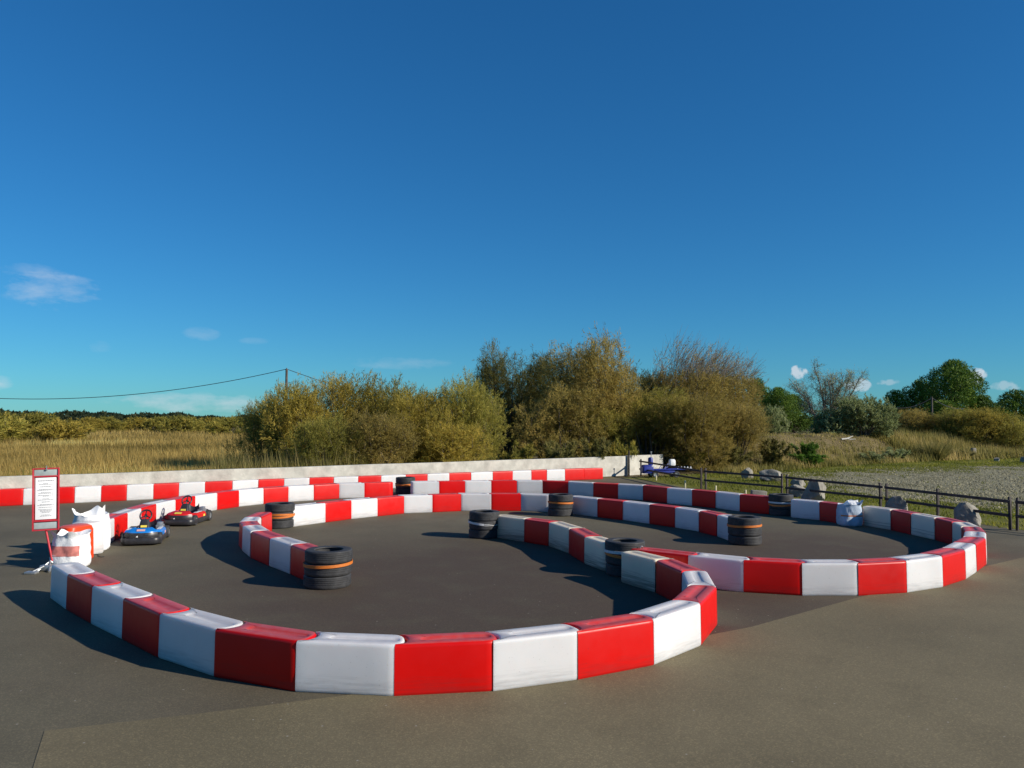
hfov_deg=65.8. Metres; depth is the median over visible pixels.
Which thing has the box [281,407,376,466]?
tamarisk bush
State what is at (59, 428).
field bush
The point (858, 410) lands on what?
olive bush
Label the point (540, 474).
barrier block
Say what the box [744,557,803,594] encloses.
barrier block
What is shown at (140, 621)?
barrier block
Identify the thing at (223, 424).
field bush
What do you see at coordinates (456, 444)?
tamarisk bush
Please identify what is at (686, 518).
barrier block
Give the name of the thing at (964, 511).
boulder
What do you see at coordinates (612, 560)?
tyre
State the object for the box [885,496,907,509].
boulder
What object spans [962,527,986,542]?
barrier block
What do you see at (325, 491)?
barrier block
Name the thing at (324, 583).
tyre
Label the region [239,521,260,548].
barrier block
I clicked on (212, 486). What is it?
barrier block
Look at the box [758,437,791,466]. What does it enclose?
scrub bush
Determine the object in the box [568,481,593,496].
barrier block
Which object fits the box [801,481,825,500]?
boulder
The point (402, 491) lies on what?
tyre
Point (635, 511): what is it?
barrier block
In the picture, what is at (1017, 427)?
tamarisk bush
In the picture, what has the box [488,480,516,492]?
barrier block
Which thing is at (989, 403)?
pine tree
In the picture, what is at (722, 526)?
barrier block
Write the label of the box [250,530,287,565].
barrier block
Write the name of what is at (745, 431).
tamarisk bush
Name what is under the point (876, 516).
barrier block
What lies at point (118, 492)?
barrier block
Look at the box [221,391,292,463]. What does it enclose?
tamarisk bush
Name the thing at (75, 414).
wood
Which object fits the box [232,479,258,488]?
barrier block
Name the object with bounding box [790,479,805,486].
boulder
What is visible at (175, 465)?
green grass
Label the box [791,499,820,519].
barrier block
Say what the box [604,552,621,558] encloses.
ratchet strap
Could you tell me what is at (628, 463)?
steel post
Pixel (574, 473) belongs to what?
barrier block
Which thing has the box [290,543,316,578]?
barrier block
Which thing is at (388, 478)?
barrier block
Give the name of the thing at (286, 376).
utility pole
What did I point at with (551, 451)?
scrub bush
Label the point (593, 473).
barrier block
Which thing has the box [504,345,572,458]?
tamarisk tree
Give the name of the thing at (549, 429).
tamarisk bush
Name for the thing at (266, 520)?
barrier block
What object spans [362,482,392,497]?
barrier block
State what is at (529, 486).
barrier block
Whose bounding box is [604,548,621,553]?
ratchet strap
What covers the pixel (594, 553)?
barrier block
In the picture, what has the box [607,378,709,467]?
tamarisk bush
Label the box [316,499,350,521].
barrier block
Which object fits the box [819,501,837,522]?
barrier block
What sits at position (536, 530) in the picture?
barrier block
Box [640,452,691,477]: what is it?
work trailer
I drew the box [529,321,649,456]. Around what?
tamarisk tree
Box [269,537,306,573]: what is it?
barrier block
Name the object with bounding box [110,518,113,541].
barrier block
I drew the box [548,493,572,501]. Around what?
tyre
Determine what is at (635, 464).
concrete wall
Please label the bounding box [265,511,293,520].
tyre
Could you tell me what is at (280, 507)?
tyre
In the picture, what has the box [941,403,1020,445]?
tamarisk bush
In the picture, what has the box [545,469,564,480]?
barrier block
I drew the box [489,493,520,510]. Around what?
barrier block
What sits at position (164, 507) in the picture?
barrier block
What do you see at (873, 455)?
scrub bush
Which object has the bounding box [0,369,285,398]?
overhead wire
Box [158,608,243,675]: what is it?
barrier block
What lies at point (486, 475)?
barrier block
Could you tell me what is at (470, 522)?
ratchet strap
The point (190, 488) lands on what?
barrier block
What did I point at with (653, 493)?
barrier block
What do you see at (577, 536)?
barrier block
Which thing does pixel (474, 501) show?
barrier block
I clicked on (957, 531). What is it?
barrier block
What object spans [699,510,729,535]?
barrier block
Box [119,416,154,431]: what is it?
field bush
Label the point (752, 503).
barrier block
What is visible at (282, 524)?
tyre
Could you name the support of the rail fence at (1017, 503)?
on the verge
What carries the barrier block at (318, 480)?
on the asphalt
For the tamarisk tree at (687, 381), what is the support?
on the ground at (827, 441)
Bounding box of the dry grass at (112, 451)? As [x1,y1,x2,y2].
[0,427,518,475]
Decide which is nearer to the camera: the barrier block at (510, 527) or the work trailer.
the barrier block at (510, 527)
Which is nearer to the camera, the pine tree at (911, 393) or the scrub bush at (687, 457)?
the scrub bush at (687, 457)
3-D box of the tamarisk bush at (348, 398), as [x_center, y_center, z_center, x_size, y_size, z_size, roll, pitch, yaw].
[-7.422,1.740,35.139,5.286,4.991,5.292,1,-3,-25]
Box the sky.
[0,0,1023,416]
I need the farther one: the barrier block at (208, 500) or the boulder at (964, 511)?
the barrier block at (208, 500)
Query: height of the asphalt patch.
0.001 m
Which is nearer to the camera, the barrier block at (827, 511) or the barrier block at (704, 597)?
the barrier block at (704, 597)
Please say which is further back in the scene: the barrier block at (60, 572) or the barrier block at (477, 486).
the barrier block at (477, 486)
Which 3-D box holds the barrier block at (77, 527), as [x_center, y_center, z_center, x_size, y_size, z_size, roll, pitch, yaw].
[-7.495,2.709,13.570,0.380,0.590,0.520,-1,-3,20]
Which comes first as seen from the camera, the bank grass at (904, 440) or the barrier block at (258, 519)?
the barrier block at (258, 519)
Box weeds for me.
[788,465,1023,515]
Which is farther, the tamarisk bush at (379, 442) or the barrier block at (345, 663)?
the tamarisk bush at (379, 442)
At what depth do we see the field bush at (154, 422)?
126.39 m
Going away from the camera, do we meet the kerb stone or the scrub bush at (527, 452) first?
the kerb stone
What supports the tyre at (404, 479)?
on the tyre at (403, 487)
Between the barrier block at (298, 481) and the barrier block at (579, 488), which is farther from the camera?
the barrier block at (298, 481)
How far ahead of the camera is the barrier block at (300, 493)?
23.18 m
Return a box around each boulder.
[741,468,753,478]
[759,469,780,481]
[788,484,804,496]
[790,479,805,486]
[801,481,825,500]
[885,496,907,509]
[954,502,980,525]
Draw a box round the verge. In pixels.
[628,458,1023,529]
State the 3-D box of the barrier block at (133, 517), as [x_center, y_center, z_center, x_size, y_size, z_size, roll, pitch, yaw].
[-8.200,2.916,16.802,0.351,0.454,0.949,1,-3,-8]
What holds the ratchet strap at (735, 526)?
on the tyre at (750, 532)
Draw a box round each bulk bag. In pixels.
[50,529,91,565]
[72,505,110,550]
[836,500,862,526]
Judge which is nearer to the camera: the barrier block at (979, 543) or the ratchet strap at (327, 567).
the ratchet strap at (327, 567)
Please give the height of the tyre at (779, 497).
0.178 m
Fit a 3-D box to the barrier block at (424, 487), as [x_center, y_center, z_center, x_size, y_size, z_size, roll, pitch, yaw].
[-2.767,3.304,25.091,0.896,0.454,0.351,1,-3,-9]
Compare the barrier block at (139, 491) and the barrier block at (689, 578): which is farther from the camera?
the barrier block at (139, 491)
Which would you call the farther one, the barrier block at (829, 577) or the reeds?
the reeds
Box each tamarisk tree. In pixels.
[470,336,536,456]
[491,372,543,450]
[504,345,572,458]
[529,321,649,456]
[600,359,677,458]
[639,325,751,459]
[692,342,769,440]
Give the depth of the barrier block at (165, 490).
23.70 m
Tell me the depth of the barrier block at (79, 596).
9.71 m
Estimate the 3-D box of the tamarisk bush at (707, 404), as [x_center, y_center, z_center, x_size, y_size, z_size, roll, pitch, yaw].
[8.691,2.135,37.448,5.198,4.080,5.228,-1,-3,18]
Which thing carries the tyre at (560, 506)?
on the tyre at (560, 512)
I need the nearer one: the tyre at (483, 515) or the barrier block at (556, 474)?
the tyre at (483, 515)
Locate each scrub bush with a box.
[500,440,536,459]
[543,439,580,458]
[581,436,611,459]
[611,438,637,458]
[675,448,710,470]
[714,446,754,467]
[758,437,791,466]
[788,453,827,466]
[789,441,819,456]
[858,451,887,461]
[880,446,910,458]
[949,450,976,455]
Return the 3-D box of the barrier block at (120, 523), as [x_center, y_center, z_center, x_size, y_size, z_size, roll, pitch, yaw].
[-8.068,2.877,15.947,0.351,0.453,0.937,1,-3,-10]
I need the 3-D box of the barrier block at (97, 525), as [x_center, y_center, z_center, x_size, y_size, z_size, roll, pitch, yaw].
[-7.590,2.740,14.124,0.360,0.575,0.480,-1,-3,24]
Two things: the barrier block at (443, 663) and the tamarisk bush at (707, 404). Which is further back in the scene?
the tamarisk bush at (707, 404)
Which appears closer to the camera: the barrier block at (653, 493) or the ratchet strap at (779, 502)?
the ratchet strap at (779, 502)
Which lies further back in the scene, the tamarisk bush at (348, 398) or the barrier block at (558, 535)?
the tamarisk bush at (348, 398)
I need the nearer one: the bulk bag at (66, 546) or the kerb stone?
the bulk bag at (66, 546)
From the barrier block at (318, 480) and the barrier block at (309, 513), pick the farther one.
the barrier block at (318, 480)
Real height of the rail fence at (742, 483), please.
0.759 m
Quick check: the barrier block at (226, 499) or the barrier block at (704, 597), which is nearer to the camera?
the barrier block at (704, 597)
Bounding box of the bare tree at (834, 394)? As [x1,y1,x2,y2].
[784,356,870,419]
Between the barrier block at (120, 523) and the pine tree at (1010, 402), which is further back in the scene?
the pine tree at (1010, 402)
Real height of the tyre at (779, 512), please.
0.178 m
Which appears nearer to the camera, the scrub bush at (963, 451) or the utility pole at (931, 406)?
the scrub bush at (963, 451)
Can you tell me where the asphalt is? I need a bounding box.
[0,478,1023,767]
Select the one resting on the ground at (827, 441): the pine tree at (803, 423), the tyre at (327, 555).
the pine tree at (803, 423)
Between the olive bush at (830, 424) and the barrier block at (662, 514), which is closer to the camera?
the barrier block at (662, 514)
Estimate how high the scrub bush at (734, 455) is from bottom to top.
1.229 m
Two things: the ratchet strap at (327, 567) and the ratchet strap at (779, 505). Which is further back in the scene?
the ratchet strap at (779, 505)
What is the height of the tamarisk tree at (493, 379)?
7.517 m
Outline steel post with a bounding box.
[628,451,629,475]
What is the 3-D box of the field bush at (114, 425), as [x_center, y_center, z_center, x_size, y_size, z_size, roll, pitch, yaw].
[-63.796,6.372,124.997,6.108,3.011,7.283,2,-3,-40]
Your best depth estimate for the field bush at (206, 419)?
123.26 m
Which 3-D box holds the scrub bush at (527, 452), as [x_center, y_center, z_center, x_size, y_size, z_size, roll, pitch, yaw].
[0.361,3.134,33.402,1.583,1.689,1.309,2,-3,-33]
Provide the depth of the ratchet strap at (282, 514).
17.39 m
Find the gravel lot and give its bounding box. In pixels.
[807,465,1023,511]
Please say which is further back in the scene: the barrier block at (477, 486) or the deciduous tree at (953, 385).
the deciduous tree at (953, 385)
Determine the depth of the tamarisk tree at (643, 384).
42.01 m
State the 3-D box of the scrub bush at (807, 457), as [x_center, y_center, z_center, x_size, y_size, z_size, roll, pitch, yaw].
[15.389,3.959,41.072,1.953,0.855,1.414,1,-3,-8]
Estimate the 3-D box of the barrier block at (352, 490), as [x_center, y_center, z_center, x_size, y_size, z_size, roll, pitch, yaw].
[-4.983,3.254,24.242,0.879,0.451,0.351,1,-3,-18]
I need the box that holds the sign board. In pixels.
[24,466,59,573]
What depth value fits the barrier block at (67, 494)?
22.29 m
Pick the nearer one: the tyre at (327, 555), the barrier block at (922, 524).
the tyre at (327, 555)
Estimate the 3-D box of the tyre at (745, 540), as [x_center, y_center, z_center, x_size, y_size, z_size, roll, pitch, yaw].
[4.615,3.072,15.691,0.641,0.178,0.648,1,-3,-19]
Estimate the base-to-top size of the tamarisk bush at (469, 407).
5.262 m
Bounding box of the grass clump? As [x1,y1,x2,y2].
[912,436,957,460]
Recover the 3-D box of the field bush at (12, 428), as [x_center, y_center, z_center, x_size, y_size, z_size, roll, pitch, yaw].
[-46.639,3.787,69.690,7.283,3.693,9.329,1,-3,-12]
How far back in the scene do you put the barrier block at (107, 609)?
9.04 m
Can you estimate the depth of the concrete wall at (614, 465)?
26.94 m
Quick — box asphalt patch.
[33,557,1023,767]
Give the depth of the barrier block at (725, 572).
11.42 m
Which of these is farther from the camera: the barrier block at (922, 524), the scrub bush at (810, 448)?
the scrub bush at (810, 448)
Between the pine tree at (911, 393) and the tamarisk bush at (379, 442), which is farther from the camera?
the pine tree at (911, 393)
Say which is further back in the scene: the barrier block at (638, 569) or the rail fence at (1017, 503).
the rail fence at (1017, 503)
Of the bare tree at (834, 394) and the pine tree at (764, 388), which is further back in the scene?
the pine tree at (764, 388)
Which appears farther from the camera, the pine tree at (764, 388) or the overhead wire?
the pine tree at (764, 388)
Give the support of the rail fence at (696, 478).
on the verge
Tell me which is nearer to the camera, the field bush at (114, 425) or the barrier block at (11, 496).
the barrier block at (11, 496)
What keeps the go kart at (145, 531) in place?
on the asphalt
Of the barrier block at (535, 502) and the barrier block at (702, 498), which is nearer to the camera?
the barrier block at (535, 502)
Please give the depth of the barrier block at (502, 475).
29.89 m
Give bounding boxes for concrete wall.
[0,456,627,488]
[625,454,662,474]
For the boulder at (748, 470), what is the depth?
33.05 m
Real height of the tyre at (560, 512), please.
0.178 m
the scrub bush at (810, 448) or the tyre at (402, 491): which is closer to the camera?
the tyre at (402, 491)
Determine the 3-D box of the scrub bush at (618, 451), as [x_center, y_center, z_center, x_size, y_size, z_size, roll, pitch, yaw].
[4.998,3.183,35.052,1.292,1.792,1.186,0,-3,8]
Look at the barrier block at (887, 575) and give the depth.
11.18 m
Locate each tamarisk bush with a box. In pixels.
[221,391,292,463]
[256,374,355,462]
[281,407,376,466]
[287,368,407,464]
[329,406,424,464]
[349,372,439,462]
[385,383,478,462]
[395,419,498,462]
[412,366,514,461]
[511,377,613,458]
[557,404,646,457]
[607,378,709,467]
[644,389,749,471]
[690,398,773,465]
[890,406,947,434]
[920,403,990,442]
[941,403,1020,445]
[979,412,1023,449]
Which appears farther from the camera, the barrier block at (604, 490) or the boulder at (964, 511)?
the barrier block at (604, 490)
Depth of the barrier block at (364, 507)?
19.43 m
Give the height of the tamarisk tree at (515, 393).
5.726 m
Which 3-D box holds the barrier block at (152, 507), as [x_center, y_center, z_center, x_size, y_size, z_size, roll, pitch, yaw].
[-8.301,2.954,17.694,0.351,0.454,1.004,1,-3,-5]
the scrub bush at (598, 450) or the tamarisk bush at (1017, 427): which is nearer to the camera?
the scrub bush at (598, 450)
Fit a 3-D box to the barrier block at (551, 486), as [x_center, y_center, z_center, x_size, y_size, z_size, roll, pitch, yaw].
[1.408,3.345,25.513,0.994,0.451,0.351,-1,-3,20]
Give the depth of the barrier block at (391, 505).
20.02 m
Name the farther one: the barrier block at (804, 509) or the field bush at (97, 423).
the field bush at (97, 423)
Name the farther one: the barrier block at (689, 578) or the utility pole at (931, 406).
the utility pole at (931, 406)
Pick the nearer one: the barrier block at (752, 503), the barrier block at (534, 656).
the barrier block at (534, 656)
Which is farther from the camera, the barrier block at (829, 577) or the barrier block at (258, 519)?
the barrier block at (258, 519)
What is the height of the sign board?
1.654 m
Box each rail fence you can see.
[639,459,701,488]
[704,468,782,492]
[785,474,882,506]
[884,483,1011,529]
[1015,497,1023,530]
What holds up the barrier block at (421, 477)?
on the asphalt
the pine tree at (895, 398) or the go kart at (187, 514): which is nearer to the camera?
the go kart at (187, 514)
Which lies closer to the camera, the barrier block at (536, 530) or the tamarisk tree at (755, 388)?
the barrier block at (536, 530)
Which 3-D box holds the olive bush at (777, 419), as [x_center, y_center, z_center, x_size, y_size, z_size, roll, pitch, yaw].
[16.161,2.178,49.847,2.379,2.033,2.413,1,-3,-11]
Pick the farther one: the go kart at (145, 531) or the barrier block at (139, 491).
the barrier block at (139, 491)
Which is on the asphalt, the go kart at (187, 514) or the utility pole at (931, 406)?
the go kart at (187, 514)
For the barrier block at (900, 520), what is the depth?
17.37 m
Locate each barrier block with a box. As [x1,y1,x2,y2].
[0,488,25,505]
[23,488,31,504]
[50,562,94,608]
[56,523,93,557]
[60,486,76,503]
[66,571,120,622]
[72,520,102,553]
[75,485,102,502]
[91,582,152,638]
[101,484,127,501]
[109,513,127,539]
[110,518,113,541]
[113,508,140,527]
[122,594,189,657]
[126,504,155,521]
[127,483,153,499]
[143,500,175,522]
[153,482,178,498]
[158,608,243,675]
[163,496,194,510]
[179,481,204,495]
[184,492,216,510]
[205,480,232,492]
[208,490,238,509]
[214,621,316,690]
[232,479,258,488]
[233,487,263,506]
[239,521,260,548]
[240,517,260,523]
[242,525,268,556]
[247,512,271,530]
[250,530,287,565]
[257,486,288,503]
[258,478,283,486]
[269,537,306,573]
[284,477,309,485]
[285,484,313,501]
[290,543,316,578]
[293,502,324,526]
[295,632,404,695]
[309,477,333,483]
[309,483,338,499]
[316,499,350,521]
[334,476,357,482]
[335,482,363,497]
[343,497,377,518]
[358,475,381,481]
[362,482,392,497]
[370,495,403,515]
[381,474,405,487]
[394,632,496,695]
[397,494,431,512]
[404,474,427,480]
[410,481,438,493]
[424,473,448,480]
[428,493,460,511]
[439,480,464,493]
[449,472,470,480]
[458,493,490,510]
[462,480,490,492]
[471,471,492,479]
[486,624,577,690]
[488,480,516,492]
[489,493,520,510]
[492,471,512,479]
[497,514,530,541]
[511,470,531,479]
[514,480,541,492]
[520,493,548,511]
[524,518,555,545]
[531,469,546,479]
[542,480,567,493]
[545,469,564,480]
[549,521,582,552]
[562,614,653,679]
[565,468,584,480]
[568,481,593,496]
[569,528,600,562]
[572,495,599,516]
[584,468,602,479]
[584,536,607,570]
[593,482,618,498]
[597,498,630,519]
[618,483,644,499]
[621,551,671,591]
[623,501,655,523]
[629,600,700,664]
[631,547,697,563]
[643,485,669,502]
[649,504,683,526]
[656,559,704,599]
[667,487,692,505]
[673,585,716,644]
[675,507,710,531]
[682,571,715,590]
[688,552,748,591]
[692,489,716,507]
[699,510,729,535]
[715,491,742,510]
[717,514,729,539]
[740,494,769,513]
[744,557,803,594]
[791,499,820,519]
[798,559,858,595]
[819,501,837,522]
[846,557,906,595]
[863,506,901,529]
[889,554,942,591]
[891,509,917,534]
[911,513,946,539]
[920,548,965,586]
[935,517,965,543]
[943,542,976,578]
[952,522,980,542]
[954,537,985,571]
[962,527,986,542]
[963,531,986,563]
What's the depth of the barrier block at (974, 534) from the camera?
13.95 m
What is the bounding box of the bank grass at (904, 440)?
[711,428,1023,474]
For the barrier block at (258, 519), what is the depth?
15.60 m
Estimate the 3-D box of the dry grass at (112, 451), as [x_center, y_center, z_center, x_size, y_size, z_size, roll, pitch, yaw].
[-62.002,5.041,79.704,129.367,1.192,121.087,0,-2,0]
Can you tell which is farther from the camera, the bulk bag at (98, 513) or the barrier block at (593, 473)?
the barrier block at (593, 473)
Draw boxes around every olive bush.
[758,403,791,433]
[805,407,858,434]
[830,392,903,436]
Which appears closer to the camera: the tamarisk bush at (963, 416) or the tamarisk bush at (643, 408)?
the tamarisk bush at (643, 408)
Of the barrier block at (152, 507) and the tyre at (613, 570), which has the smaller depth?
the tyre at (613, 570)
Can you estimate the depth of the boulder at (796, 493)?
25.23 m
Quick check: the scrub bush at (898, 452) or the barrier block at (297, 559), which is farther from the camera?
the scrub bush at (898, 452)
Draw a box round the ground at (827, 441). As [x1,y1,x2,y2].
[0,418,983,509]
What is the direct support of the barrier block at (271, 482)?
on the asphalt
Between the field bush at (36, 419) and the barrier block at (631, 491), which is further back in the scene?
the field bush at (36, 419)
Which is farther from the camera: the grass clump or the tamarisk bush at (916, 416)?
the tamarisk bush at (916, 416)
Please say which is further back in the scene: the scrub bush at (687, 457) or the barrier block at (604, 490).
the scrub bush at (687, 457)
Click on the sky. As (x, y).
(193, 193)
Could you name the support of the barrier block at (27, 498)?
on the asphalt
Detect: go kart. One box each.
[121,509,169,544]
[162,495,211,524]
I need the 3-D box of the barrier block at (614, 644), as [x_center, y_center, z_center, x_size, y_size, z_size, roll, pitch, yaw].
[0.959,2.574,7.831,0.976,0.452,0.351,2,-3,-30]
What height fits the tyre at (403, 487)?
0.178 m
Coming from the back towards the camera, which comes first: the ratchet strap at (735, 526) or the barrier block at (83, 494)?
the barrier block at (83, 494)
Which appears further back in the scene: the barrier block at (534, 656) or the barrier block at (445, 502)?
the barrier block at (445, 502)
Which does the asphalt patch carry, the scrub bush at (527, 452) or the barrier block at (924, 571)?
the barrier block at (924, 571)
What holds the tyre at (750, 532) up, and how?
on the tyre at (745, 540)
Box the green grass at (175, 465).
[5,456,452,475]
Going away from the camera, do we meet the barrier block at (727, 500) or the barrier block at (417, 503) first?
the barrier block at (417, 503)
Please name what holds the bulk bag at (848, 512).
on the asphalt
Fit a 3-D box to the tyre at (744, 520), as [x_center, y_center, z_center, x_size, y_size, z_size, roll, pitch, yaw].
[4.608,2.713,15.687,0.644,0.178,0.647,-1,-3,32]
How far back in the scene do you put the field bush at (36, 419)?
75.57 m
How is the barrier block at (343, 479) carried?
on the asphalt
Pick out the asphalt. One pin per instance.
(428, 572)
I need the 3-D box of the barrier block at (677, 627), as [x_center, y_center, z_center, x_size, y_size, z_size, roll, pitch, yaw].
[1.629,2.599,8.381,0.351,0.453,0.994,-2,-3,43]
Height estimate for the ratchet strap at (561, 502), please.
0.066 m
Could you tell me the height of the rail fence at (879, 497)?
0.745 m
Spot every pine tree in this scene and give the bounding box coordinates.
[735,378,771,426]
[760,386,803,422]
[780,393,820,432]
[882,389,916,432]
[898,378,930,427]
[911,399,967,432]
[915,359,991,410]
[967,394,1012,429]
[995,389,1023,423]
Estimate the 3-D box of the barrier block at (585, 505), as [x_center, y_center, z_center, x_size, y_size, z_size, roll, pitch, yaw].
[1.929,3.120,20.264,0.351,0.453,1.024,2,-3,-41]
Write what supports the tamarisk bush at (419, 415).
on the ground at (827, 441)
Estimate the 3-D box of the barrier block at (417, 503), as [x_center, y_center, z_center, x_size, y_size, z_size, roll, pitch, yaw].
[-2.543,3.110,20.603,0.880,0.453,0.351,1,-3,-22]
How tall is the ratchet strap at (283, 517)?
0.102 m
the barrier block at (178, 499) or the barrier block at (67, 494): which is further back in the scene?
the barrier block at (67, 494)
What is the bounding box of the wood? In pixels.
[0,408,878,426]
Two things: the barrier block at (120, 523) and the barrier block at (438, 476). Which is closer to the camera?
the barrier block at (120, 523)
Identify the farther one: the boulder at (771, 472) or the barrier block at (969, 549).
the boulder at (771, 472)
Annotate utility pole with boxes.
[285,368,287,399]
[931,397,932,415]
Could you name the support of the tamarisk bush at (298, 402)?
on the ground at (827, 441)
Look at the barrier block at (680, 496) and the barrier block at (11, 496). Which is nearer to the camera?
the barrier block at (11, 496)
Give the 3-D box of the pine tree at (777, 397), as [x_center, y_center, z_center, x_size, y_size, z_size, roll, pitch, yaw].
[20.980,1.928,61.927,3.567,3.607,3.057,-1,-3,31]
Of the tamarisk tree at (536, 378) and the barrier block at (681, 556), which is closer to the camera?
the barrier block at (681, 556)
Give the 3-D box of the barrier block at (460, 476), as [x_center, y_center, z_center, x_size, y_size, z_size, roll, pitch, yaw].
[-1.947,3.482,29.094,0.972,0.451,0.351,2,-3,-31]
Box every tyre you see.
[265,502,294,511]
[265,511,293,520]
[272,519,293,528]
[303,573,350,589]
[304,561,351,576]
[305,545,352,564]
[395,483,410,488]
[395,488,409,494]
[396,477,414,482]
[469,509,499,520]
[469,520,497,529]
[469,528,496,538]
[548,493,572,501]
[548,501,572,508]
[548,508,572,516]
[605,537,644,551]
[605,553,621,565]
[606,562,620,576]
[728,515,761,525]
[728,527,761,536]
[728,534,761,545]
[768,493,793,501]
[769,501,790,508]
[769,508,790,515]
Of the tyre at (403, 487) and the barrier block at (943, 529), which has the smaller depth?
the barrier block at (943, 529)
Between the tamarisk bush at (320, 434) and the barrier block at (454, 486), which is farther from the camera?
the tamarisk bush at (320, 434)
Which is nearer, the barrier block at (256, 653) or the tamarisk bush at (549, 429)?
the barrier block at (256, 653)
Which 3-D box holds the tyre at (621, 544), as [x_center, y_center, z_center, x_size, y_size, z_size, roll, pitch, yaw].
[1.790,2.562,12.553,0.633,0.178,0.631,-1,-3,19]
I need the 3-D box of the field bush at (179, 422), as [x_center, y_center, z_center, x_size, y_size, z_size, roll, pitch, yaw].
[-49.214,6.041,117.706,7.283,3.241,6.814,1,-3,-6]
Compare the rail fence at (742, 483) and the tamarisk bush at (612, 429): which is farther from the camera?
the tamarisk bush at (612, 429)
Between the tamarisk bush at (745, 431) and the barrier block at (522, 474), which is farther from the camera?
the tamarisk bush at (745, 431)
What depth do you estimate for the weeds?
32.73 m
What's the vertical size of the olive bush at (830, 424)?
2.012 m
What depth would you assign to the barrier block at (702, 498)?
22.21 m
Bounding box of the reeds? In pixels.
[192,434,369,469]
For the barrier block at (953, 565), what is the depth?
11.98 m
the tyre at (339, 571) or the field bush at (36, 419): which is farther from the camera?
the field bush at (36, 419)
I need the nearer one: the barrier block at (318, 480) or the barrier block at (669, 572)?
the barrier block at (669, 572)
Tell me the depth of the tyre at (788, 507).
20.18 m
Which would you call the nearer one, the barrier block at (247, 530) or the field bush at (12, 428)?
the barrier block at (247, 530)
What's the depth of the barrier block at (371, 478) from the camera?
27.18 m
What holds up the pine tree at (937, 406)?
on the ground at (827, 441)
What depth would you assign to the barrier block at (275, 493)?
22.64 m
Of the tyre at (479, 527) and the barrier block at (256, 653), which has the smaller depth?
the barrier block at (256, 653)
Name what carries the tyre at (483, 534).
on the asphalt
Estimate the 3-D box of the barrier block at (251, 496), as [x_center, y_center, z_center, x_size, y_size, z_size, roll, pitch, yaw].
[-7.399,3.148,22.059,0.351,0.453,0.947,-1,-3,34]
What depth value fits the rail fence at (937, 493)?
19.44 m
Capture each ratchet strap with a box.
[272,513,294,515]
[272,514,294,518]
[303,559,352,568]
[468,519,494,525]
[548,501,572,503]
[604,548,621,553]
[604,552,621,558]
[727,523,761,527]
[768,501,790,503]
[768,503,790,506]
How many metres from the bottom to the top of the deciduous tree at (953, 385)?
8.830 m
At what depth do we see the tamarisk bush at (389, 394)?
35.34 m
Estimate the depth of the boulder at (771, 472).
31.40 m
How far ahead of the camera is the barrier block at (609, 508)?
19.50 m
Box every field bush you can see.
[0,411,31,441]
[6,410,66,441]
[15,417,98,442]
[66,416,109,431]
[98,416,126,431]
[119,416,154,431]
[140,416,175,431]
[156,414,205,432]
[193,417,219,431]
[204,415,250,434]
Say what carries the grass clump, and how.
on the ground at (827, 441)
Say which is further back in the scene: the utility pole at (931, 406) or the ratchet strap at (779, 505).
the utility pole at (931, 406)
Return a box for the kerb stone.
[750,490,766,494]

